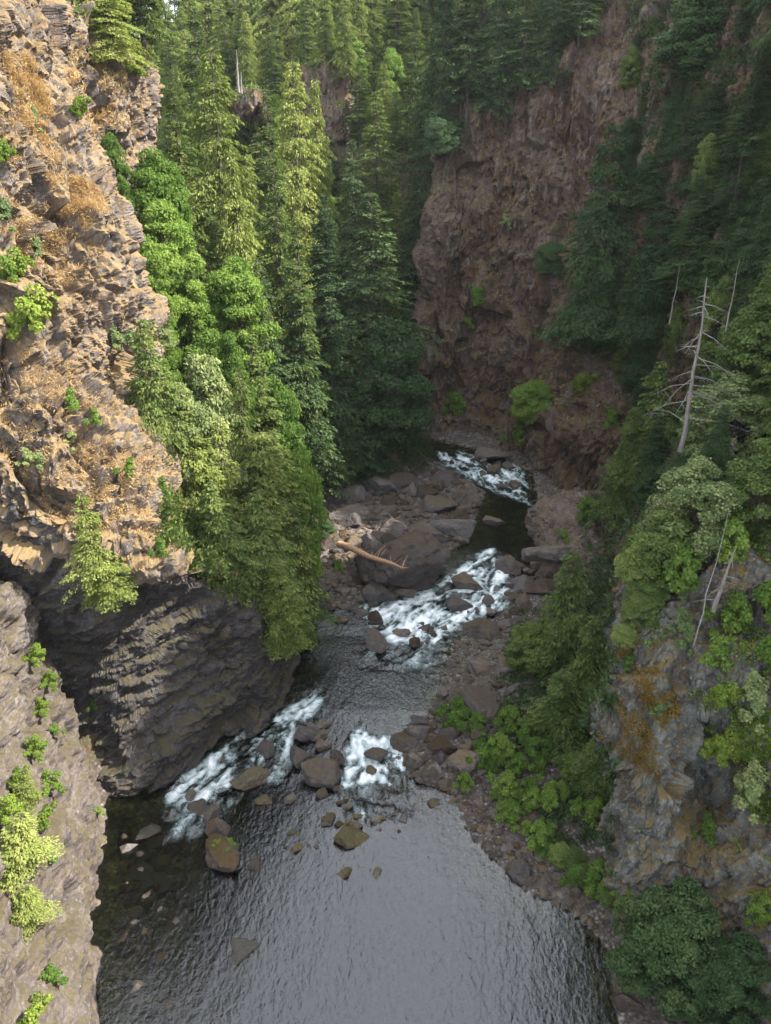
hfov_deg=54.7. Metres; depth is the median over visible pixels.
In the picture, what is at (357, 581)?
boulder
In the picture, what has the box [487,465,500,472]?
boulder
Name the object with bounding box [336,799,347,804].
boulder
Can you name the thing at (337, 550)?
boulder
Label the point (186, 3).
cedar tree
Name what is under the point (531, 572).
boulder
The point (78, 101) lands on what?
shrub
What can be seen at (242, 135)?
fir tree
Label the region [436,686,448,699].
boulder
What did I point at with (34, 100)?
dry grass
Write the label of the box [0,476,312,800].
prow cliff
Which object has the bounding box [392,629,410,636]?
boulder
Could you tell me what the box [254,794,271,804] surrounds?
boulder
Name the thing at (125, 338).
shrub
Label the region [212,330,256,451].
maple tree
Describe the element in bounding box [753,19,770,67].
cedar tree
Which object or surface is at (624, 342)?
fir tree
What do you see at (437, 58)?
cedar tree
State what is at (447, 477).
boulder
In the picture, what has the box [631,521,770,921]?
leafy cover
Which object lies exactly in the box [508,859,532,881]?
boulder
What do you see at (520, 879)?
boulder
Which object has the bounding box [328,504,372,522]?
boulder
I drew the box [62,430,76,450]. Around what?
shrub
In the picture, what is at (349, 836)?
boulder
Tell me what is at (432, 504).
boulder
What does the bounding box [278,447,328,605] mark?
cedar tree
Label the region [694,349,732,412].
fir tree
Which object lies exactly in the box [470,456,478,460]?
boulder
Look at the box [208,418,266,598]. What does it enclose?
young fir
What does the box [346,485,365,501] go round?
boulder
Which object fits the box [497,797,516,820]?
shrub
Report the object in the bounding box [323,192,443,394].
fir tree
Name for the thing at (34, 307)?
shrub
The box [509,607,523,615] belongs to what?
boulder
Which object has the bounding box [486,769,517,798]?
shrub
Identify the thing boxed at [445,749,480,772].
boulder
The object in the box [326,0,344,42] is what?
cedar tree
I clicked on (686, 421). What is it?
dead tree
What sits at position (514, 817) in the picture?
shrub
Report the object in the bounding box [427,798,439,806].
boulder
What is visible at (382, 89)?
cedar tree
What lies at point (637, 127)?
cedar tree
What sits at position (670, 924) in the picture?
fir tree
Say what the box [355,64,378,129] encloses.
fir tree
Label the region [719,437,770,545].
alder tree
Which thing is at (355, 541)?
boulder
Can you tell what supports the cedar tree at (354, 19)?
on the hillside
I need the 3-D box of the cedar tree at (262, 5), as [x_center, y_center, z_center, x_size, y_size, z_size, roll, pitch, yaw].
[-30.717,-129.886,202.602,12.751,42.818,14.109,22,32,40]
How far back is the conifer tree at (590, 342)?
122.57 m
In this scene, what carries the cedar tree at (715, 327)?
on the brown cliff at (554, 135)
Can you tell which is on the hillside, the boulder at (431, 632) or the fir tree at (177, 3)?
the fir tree at (177, 3)
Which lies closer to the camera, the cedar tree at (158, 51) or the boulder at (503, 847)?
the boulder at (503, 847)
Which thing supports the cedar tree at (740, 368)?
on the hillside
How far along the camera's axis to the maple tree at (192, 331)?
97.57 m
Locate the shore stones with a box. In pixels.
[424,436,540,516]
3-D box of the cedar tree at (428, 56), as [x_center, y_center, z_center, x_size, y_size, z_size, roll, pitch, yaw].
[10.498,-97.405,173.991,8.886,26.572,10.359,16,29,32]
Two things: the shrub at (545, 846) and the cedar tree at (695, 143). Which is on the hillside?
the shrub at (545, 846)
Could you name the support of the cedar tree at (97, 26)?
on the bluff at (130, 142)
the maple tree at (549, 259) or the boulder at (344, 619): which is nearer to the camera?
the boulder at (344, 619)
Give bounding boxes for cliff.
[0,0,237,588]
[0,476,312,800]
[0,580,108,1023]
[408,0,770,490]
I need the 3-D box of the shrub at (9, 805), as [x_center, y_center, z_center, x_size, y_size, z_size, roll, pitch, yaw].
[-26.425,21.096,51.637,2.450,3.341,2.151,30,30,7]
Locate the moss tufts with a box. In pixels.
[435,143,640,432]
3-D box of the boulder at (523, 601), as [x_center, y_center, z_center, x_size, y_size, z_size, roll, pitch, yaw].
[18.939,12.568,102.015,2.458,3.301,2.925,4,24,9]
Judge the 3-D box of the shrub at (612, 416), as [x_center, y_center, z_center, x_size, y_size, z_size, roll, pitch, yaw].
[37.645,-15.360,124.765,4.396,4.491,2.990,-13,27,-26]
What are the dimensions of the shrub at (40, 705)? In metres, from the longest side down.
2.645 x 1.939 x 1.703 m
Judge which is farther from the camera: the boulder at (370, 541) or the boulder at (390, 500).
the boulder at (390, 500)
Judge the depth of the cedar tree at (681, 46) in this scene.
107.39 m
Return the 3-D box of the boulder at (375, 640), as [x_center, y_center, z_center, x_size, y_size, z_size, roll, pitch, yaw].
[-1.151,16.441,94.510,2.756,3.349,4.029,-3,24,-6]
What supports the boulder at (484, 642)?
on the hillside
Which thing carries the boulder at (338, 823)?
in the river water
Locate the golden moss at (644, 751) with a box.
[596,578,682,781]
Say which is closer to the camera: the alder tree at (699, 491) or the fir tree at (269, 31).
the alder tree at (699, 491)
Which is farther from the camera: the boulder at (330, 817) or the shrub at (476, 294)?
the shrub at (476, 294)
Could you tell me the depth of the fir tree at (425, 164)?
154.62 m
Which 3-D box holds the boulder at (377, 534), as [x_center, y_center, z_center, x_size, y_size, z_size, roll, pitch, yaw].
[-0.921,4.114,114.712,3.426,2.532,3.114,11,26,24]
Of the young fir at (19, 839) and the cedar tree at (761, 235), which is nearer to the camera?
the young fir at (19, 839)
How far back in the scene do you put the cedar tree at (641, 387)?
118.97 m
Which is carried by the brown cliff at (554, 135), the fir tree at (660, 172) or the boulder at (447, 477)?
the fir tree at (660, 172)
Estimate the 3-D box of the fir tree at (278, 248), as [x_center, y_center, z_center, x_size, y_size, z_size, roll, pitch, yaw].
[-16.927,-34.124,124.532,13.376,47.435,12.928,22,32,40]
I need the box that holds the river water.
[163,439,602,1023]
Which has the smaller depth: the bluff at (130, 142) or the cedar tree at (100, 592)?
the cedar tree at (100, 592)
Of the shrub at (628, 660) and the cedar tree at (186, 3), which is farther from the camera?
the cedar tree at (186, 3)
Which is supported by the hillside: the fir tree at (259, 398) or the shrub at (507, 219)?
the fir tree at (259, 398)
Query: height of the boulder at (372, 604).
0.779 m
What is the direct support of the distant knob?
on the hillside
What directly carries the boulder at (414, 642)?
in the river water
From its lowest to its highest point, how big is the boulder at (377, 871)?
1.093 m
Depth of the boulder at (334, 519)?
120.52 m
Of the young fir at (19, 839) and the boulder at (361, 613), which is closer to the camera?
the young fir at (19, 839)
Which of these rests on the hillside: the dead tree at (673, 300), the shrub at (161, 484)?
the dead tree at (673, 300)
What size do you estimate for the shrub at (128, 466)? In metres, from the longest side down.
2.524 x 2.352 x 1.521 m
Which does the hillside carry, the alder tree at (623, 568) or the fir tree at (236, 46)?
the fir tree at (236, 46)
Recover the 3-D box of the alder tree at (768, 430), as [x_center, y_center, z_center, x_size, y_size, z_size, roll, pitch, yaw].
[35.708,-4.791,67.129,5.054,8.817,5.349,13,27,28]
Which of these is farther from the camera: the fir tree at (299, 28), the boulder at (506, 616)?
the fir tree at (299, 28)
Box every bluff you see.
[74,0,163,189]
[587,432,770,1023]
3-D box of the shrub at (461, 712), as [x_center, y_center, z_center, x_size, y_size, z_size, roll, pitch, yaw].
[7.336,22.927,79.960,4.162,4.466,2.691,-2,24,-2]
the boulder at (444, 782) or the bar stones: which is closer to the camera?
the boulder at (444, 782)
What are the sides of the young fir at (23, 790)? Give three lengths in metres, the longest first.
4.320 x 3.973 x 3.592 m
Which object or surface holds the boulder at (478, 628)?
on the hillside
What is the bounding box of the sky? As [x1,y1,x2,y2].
[164,0,176,21]
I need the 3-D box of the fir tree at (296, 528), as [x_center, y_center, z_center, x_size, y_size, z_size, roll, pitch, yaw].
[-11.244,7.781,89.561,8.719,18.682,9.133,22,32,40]
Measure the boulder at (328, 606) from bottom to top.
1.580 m
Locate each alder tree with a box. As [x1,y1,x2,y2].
[149,381,221,505]
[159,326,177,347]
[166,352,248,517]
[222,462,242,500]
[273,487,289,509]
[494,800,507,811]
[502,620,558,675]
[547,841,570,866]
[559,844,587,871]
[567,860,589,886]
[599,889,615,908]
[610,623,638,648]
[611,346,627,375]
[613,546,664,587]
[617,45,641,95]
[619,595,660,629]
[620,507,696,598]
[623,577,666,613]
[641,455,742,562]
[661,302,687,363]
[676,370,770,477]
[685,517,723,535]
[690,132,720,192]
[693,275,736,377]
[711,294,770,394]
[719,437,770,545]
[741,124,770,198]
[750,122,770,182]
[750,421,770,470]
[759,491,770,520]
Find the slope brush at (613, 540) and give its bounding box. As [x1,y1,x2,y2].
[560,0,770,667]
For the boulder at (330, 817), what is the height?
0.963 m
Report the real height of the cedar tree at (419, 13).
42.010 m
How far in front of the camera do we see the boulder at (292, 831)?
68.61 m
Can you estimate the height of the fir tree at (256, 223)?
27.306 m
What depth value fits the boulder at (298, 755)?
76.24 m
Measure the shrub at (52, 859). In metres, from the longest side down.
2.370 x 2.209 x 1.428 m
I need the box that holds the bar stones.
[313,459,486,613]
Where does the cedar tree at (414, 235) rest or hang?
on the brown cliff at (554, 135)
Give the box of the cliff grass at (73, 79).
[66,31,148,135]
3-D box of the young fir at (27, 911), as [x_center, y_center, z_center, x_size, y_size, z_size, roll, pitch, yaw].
[-24.236,26.566,50.299,3.627,4.362,4.012,23,30,14]
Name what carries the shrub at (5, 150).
on the cliff at (104, 292)
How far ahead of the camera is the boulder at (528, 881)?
63.48 m
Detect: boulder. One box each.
[135,824,166,840]
[185,789,195,802]
[187,798,206,815]
[198,803,221,825]
[205,818,230,836]
[205,833,239,872]
[229,766,269,790]
[231,937,260,964]
[248,855,260,869]
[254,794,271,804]
[256,738,274,758]
[284,794,296,803]
[287,828,296,834]
[289,746,312,768]
[291,844,302,852]
[293,725,316,741]
[300,757,340,788]
[306,722,319,728]
[313,729,327,740]
[315,738,331,751]
[315,788,327,798]
[317,721,331,728]
[318,584,331,592]
[320,489,348,505]
[320,532,339,548]
[320,602,334,610]
[321,812,335,824]
[321,819,331,826]
[323,568,339,583]
[326,484,356,503]
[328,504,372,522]
[329,517,339,521]
[329,548,344,553]
[330,749,345,765]
[331,583,338,588]
[332,785,338,791]
[333,825,368,848]
[334,820,343,827]
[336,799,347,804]
[337,512,361,527]
[337,867,351,878]
[340,616,348,622]
[341,803,352,809]
[343,536,362,546]
[344,819,352,825]
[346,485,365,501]
[348,553,356,558]
[348,821,362,828]
[349,529,450,591]
[352,577,362,584]
[353,814,362,818]
[356,609,368,617]
[361,533,378,549]
[361,582,396,603]
[362,473,396,494]
[363,747,388,760]
[364,514,376,521]
[365,628,387,653]
[366,765,376,774]
[368,610,383,624]
[369,602,375,607]
[371,531,386,541]
[371,814,381,822]
[373,867,381,877]
[379,511,389,516]
[379,518,407,536]
[381,532,395,543]
[382,495,397,504]
[384,505,398,513]
[387,471,416,488]
[389,732,418,751]
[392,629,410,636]
[394,589,416,597]
[399,813,406,822]
[405,482,416,495]
[405,758,416,772]
[406,520,448,542]
[407,725,429,739]
[408,752,421,760]
[409,637,420,647]
[410,714,428,724]
[412,513,421,517]
[413,769,420,778]
[414,760,424,769]
[415,777,422,783]
[416,485,439,499]
[418,624,429,630]
[420,761,439,786]
[423,495,457,513]
[426,479,443,490]
[426,763,441,773]
[427,627,436,637]
[427,735,456,754]
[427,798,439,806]
[428,519,476,539]
[428,708,434,715]
[430,470,455,484]
[432,750,446,764]
[434,703,451,714]
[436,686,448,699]
[438,625,446,629]
[438,727,461,740]
[438,779,450,787]
[441,761,447,768]
[443,509,469,519]
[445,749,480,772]
[446,595,472,611]
[448,772,458,779]
[450,479,462,484]
[451,487,481,508]
[451,571,483,590]
[452,534,466,544]
[455,504,471,514]
[457,744,471,749]
[458,685,498,724]
[462,677,474,684]
[463,617,502,641]
[465,656,499,676]
[466,665,474,674]
[469,727,489,739]
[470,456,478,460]
[471,824,478,828]
[474,446,507,458]
[479,463,485,469]
[480,639,492,646]
[482,515,504,524]
[482,594,494,605]
[486,465,497,474]
[486,607,495,615]
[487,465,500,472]
[488,854,495,858]
[491,680,502,688]
[495,555,520,574]
[497,618,511,627]
[498,652,513,672]
[500,844,508,852]
[502,462,512,469]
[503,613,511,618]
[506,682,519,693]
[507,591,519,602]
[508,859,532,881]
[509,480,520,489]
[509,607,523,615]
[511,575,531,589]
[515,593,531,610]
[517,561,525,569]
[517,876,524,884]
[520,578,556,595]
[521,546,571,563]
[524,876,536,887]
[527,569,535,575]
[530,562,540,569]
[563,895,576,908]
[608,991,644,1012]
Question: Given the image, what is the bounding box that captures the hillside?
[78,0,770,1023]
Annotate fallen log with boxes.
[336,541,407,568]
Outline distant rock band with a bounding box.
[231,85,274,124]
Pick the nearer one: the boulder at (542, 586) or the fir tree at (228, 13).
the boulder at (542, 586)
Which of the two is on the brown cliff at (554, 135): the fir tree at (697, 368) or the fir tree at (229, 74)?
the fir tree at (697, 368)
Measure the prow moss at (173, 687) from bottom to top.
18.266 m
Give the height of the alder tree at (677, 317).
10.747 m
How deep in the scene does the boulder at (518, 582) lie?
106.06 m
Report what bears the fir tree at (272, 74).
on the hillside
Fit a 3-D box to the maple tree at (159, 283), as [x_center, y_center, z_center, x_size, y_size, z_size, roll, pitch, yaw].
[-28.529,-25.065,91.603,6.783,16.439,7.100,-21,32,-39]
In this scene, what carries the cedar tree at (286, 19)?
on the hillside
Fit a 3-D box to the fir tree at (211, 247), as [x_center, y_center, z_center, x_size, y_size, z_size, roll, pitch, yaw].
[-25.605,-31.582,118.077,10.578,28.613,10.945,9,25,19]
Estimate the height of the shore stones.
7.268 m
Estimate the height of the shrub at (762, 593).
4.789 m
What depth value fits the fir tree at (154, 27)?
96.72 m
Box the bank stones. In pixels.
[393,598,600,936]
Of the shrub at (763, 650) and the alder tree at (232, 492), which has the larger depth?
the alder tree at (232, 492)
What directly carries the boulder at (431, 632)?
in the river water
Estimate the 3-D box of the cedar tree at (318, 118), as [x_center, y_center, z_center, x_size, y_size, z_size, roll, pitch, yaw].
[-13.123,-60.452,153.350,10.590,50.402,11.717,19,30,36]
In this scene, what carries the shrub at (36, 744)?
on the cliff at (70, 880)
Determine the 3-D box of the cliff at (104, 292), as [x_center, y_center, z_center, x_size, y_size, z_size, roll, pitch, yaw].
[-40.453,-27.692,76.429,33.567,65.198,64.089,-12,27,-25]
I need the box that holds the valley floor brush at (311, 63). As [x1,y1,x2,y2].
[155,0,604,351]
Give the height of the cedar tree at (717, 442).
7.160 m
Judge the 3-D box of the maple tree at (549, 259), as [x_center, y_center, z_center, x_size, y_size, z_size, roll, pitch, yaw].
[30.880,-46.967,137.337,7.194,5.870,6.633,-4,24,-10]
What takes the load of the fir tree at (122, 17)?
on the bluff at (130, 142)
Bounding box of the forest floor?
[66,0,430,492]
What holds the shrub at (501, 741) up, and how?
on the hillside
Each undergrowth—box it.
[142,247,418,609]
[494,0,770,884]
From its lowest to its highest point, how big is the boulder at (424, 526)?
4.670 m
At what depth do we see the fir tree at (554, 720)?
74.40 m
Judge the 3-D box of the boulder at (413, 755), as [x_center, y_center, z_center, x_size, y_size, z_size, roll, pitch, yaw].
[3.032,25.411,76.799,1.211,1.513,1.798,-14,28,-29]
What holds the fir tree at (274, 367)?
on the hillside
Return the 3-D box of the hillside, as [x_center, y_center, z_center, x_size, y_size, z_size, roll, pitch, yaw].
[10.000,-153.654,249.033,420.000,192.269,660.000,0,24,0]
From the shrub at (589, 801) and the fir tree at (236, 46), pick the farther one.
the fir tree at (236, 46)
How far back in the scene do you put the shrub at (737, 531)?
53.18 m
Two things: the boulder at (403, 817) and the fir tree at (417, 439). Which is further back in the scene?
the fir tree at (417, 439)
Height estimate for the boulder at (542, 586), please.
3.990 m
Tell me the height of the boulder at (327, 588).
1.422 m
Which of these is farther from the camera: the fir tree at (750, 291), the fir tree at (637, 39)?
the fir tree at (637, 39)
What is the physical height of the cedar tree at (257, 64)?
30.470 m
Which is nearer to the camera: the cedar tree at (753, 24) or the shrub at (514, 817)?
the shrub at (514, 817)
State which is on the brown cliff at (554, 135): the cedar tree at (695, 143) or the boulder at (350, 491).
the cedar tree at (695, 143)
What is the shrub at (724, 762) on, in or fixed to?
on the bluff at (656, 823)
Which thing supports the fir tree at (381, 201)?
on the hillside
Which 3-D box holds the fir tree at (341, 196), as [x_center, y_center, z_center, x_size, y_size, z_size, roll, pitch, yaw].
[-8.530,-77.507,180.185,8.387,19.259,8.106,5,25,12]
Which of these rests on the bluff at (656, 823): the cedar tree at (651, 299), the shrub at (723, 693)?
the shrub at (723, 693)
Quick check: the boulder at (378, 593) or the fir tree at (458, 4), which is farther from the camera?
the fir tree at (458, 4)
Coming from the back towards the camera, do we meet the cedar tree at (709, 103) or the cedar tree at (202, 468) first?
the cedar tree at (709, 103)
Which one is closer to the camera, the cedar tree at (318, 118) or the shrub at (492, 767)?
the shrub at (492, 767)
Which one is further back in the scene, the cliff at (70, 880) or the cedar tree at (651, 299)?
the cedar tree at (651, 299)
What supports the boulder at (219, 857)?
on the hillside
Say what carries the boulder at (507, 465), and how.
in the river water
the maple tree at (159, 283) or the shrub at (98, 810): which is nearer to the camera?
the shrub at (98, 810)
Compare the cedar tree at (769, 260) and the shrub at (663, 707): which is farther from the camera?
the cedar tree at (769, 260)
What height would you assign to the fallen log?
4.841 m
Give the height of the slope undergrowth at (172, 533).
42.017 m
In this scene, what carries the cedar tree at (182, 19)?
on the hillside
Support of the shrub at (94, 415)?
on the cliff at (104, 292)
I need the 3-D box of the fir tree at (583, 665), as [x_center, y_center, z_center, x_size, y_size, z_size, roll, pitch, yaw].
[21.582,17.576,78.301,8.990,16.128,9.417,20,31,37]
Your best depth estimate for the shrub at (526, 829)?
67.28 m
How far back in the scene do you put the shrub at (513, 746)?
75.09 m
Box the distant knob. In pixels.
[294,56,362,142]
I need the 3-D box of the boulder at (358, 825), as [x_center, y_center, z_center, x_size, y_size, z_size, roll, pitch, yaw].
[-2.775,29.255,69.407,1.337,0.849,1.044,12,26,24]
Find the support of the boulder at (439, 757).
on the hillside
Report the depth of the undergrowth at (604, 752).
94.88 m
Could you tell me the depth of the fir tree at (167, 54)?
164.35 m
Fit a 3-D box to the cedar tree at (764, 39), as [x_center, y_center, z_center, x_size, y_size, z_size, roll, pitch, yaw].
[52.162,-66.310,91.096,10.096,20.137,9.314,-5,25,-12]
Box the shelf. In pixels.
[524,489,610,591]
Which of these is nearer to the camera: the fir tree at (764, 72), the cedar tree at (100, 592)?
the cedar tree at (100, 592)
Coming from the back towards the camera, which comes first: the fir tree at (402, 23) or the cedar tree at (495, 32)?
the fir tree at (402, 23)
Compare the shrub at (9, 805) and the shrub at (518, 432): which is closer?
the shrub at (9, 805)
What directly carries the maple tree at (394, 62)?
on the hillside
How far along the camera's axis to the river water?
63.33 m
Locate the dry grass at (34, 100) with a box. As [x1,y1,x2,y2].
[0,47,160,541]
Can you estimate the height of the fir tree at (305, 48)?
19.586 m
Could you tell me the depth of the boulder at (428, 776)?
74.26 m
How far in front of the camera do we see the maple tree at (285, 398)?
105.54 m
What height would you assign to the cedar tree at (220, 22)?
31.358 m
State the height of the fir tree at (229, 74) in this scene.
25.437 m
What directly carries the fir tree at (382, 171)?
on the hillside
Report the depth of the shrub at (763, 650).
50.38 m
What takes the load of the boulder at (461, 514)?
on the hillside
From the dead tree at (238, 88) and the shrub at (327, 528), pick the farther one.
the dead tree at (238, 88)
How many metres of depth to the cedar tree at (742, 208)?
100.07 m
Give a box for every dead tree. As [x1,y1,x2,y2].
[236,50,239,92]
[643,277,753,451]
[669,266,679,323]
[693,510,728,645]
[694,548,740,612]
[723,260,739,330]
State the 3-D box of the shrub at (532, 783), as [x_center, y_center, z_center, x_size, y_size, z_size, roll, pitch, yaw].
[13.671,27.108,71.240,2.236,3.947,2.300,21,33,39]
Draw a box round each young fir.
[0,810,65,904]
[9,884,64,944]
[11,768,45,825]
[59,494,121,602]
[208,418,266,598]
[227,366,274,533]
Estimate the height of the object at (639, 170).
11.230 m
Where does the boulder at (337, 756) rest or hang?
in the river water
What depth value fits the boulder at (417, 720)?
80.35 m
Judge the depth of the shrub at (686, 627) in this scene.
54.00 m
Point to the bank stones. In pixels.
(487, 828)
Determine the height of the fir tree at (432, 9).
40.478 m
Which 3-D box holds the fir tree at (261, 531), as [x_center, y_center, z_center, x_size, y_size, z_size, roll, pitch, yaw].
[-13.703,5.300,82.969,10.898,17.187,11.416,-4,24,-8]
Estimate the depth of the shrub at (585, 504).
109.55 m
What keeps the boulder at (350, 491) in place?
on the hillside
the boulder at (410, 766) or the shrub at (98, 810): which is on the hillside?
the boulder at (410, 766)
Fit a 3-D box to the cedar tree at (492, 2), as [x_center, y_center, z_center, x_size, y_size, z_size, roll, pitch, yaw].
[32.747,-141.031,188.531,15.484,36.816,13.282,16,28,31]
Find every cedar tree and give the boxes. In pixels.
[77,0,107,34]
[81,552,138,613]
[87,0,158,71]
[129,3,159,68]
[144,7,168,133]
[157,76,187,156]
[164,5,199,105]
[165,130,204,256]
[172,0,212,99]
[175,407,243,566]
[176,29,197,100]
[182,52,279,338]
[193,0,234,73]
[205,0,238,110]
[213,0,235,29]
[213,73,232,140]
[214,154,278,407]
[221,135,232,187]
[230,0,262,86]
[231,432,328,617]
[235,11,264,140]
[238,20,257,90]
[241,153,266,239]
[251,0,295,99]
[258,559,317,660]
[262,141,290,216]
[264,0,308,99]
[267,61,335,317]
[290,0,333,63]
[297,78,345,308]
[320,0,335,42]
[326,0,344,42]
[326,0,361,85]
[331,0,375,64]
[340,192,358,248]
[345,409,406,488]
[346,0,379,86]
[368,64,399,150]
[374,0,388,41]
[377,0,407,71]
[380,0,433,62]
[387,175,404,243]
[389,178,426,319]
[392,262,420,379]
[397,0,470,132]
[413,28,442,152]
[462,0,527,119]
[482,0,529,20]
[518,0,574,89]
[529,0,565,25]
[532,123,645,350]
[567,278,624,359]
[596,201,684,345]
[612,118,645,191]
[621,358,655,427]
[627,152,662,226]
[628,420,668,492]
[635,82,650,128]
[647,219,685,304]
[654,75,680,115]
[665,81,732,197]
[665,173,708,247]
[687,86,720,159]
[689,222,749,356]
[690,178,770,311]
[695,360,745,455]
[697,221,755,368]
[697,406,733,481]
[702,202,770,343]
[712,188,770,330]
[723,279,760,344]
[725,197,770,312]
[733,194,751,238]
[735,0,762,41]
[740,254,770,310]
[749,0,770,19]
[751,25,770,55]
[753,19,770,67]
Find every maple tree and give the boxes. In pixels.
[100,132,134,209]
[127,147,193,256]
[139,198,207,343]
[139,237,182,347]
[151,317,182,399]
[166,282,227,389]
[201,255,280,369]
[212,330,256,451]
[251,374,310,477]
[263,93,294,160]
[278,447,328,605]
[316,191,340,241]
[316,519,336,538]
[327,36,367,81]
[348,316,437,460]
[375,46,405,121]
[419,117,460,157]
[509,379,553,425]
[533,241,565,274]
[614,117,637,168]
[617,335,645,409]
[625,43,642,77]
[627,330,665,380]
[633,465,659,505]
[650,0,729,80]
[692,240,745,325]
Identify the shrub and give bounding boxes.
[0,138,16,180]
[0,197,15,232]
[0,246,35,282]
[0,793,23,828]
[5,282,60,342]
[6,765,29,788]
[13,447,44,472]
[15,991,52,1023]
[21,642,46,667]
[22,734,47,762]
[28,103,43,133]
[28,236,49,267]
[32,697,49,717]
[36,801,57,830]
[37,847,58,864]
[38,769,65,795]
[38,963,68,986]
[39,669,58,694]
[47,723,65,735]
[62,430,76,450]
[63,386,79,410]
[68,95,91,117]
[83,407,103,425]
[86,697,98,711]
[92,806,105,815]
[108,326,140,365]
[112,456,135,477]
[124,55,146,92]
[147,536,168,557]
[156,477,172,497]
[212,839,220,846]
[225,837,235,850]
[332,558,344,571]
[434,705,469,726]
[440,391,466,415]
[440,703,468,727]
[442,695,465,711]
[452,770,474,792]
[456,714,486,735]
[458,709,480,732]
[463,317,475,329]
[465,737,490,772]
[468,284,484,309]
[472,732,486,746]
[476,737,495,755]
[477,747,503,773]
[479,731,513,766]
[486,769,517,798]
[488,726,504,738]
[489,786,522,800]
[492,705,523,733]
[494,800,522,832]
[496,704,507,721]
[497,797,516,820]
[499,214,511,230]
[499,418,525,446]
[501,741,516,759]
[502,752,527,777]
[514,776,540,797]
[516,721,542,747]
[516,796,540,816]
[516,819,530,836]
[518,786,540,806]
[524,736,550,769]
[525,754,542,772]
[526,822,548,851]
[527,755,546,775]
[527,819,551,841]
[533,786,558,812]
[534,773,565,794]
[535,840,549,857]
[538,841,553,862]
[539,788,550,806]
[543,818,556,842]
[548,851,562,868]
[556,529,570,542]
[557,865,578,886]
[558,782,581,800]
[560,758,580,783]
[565,879,581,889]
[568,796,586,813]
[569,371,596,391]
[569,794,603,829]
[570,856,605,892]
[575,496,601,522]
[582,799,601,815]
[584,874,606,905]
[588,857,595,865]
[602,406,621,429]
[609,888,633,914]
[611,653,634,672]
[647,698,672,725]
[651,546,701,611]
[663,569,708,605]
[667,605,695,658]
[691,810,718,847]
[696,516,750,563]
[698,628,734,671]
[699,726,741,759]
[703,589,753,633]
[704,741,742,778]
[705,679,746,717]
[732,756,769,825]
[737,668,769,735]
[742,902,770,926]
[750,580,770,625]
[753,635,770,669]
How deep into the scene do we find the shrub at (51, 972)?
50.14 m
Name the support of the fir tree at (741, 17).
on the brown cliff at (554, 135)
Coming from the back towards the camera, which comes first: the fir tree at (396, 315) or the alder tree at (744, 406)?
the fir tree at (396, 315)
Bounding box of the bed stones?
[109,811,207,1023]
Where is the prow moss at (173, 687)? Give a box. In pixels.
[96,615,285,770]
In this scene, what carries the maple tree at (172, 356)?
on the prow cliff at (131, 723)
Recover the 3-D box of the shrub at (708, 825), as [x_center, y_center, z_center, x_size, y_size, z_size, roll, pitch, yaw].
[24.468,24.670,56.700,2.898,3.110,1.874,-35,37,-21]
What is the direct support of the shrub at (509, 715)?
on the hillside
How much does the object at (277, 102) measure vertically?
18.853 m
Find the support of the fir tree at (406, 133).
on the hillside
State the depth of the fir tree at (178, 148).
115.67 m
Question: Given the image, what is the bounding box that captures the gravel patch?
[454,631,527,684]
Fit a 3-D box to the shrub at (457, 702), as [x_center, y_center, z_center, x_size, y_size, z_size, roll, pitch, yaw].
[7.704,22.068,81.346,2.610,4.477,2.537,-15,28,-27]
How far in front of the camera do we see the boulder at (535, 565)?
110.20 m
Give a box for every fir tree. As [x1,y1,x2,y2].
[99,0,136,37]
[109,0,175,58]
[124,317,194,453]
[125,185,140,216]
[128,0,158,38]
[150,22,168,124]
[155,0,196,178]
[161,56,186,128]
[163,81,219,318]
[164,0,195,104]
[176,0,238,228]
[181,34,215,136]
[193,480,266,606]
[205,216,236,349]
[207,0,235,78]
[216,26,236,114]
[222,84,246,157]
[229,19,244,100]
[229,122,257,183]
[231,0,268,67]
[236,489,314,632]
[238,334,297,507]
[240,259,306,461]
[243,121,267,198]
[243,185,272,292]
[251,0,300,86]
[253,88,308,310]
[255,151,315,390]
[258,36,292,134]
[263,16,296,103]
[277,299,356,506]
[279,220,353,485]
[280,505,339,643]
[285,2,331,85]
[295,0,319,64]
[302,195,355,345]
[304,208,365,344]
[307,297,383,481]
[310,0,338,61]
[314,130,346,190]
[314,381,371,490]
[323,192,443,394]
[332,139,377,350]
[335,90,413,320]
[335,147,359,221]
[343,60,373,145]
[348,305,367,352]
[355,6,380,94]
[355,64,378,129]
[361,0,386,74]
[366,0,423,101]
[366,62,380,121]
[368,165,388,238]
[373,0,417,63]
[384,53,425,165]
[385,81,407,150]
[386,372,437,469]
[387,300,403,395]
[391,79,434,235]
[399,8,426,106]
[409,0,439,38]
[417,0,431,79]
[427,0,487,32]
[436,0,478,55]
[437,0,491,124]
[491,0,549,95]
[508,6,520,37]
[513,668,592,780]
[520,550,595,688]
[545,0,609,63]
[554,739,614,810]
[565,615,610,740]
[583,407,646,532]
[603,875,725,1023]
[606,359,684,489]
[613,292,636,350]
[622,109,685,210]
[632,33,642,74]
[640,8,665,40]
[646,186,723,295]
[655,409,701,485]
[666,930,770,1023]
[679,218,711,291]
[682,203,739,323]
[689,328,716,377]
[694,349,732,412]
[697,75,766,227]
[700,48,770,173]
[701,288,752,383]
[716,327,754,390]
[718,264,770,385]
[729,0,754,42]
[746,222,770,279]
[747,335,770,387]
[749,362,770,439]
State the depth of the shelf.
110.76 m
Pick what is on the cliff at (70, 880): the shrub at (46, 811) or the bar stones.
the shrub at (46, 811)
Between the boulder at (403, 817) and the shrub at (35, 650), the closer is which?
the shrub at (35, 650)

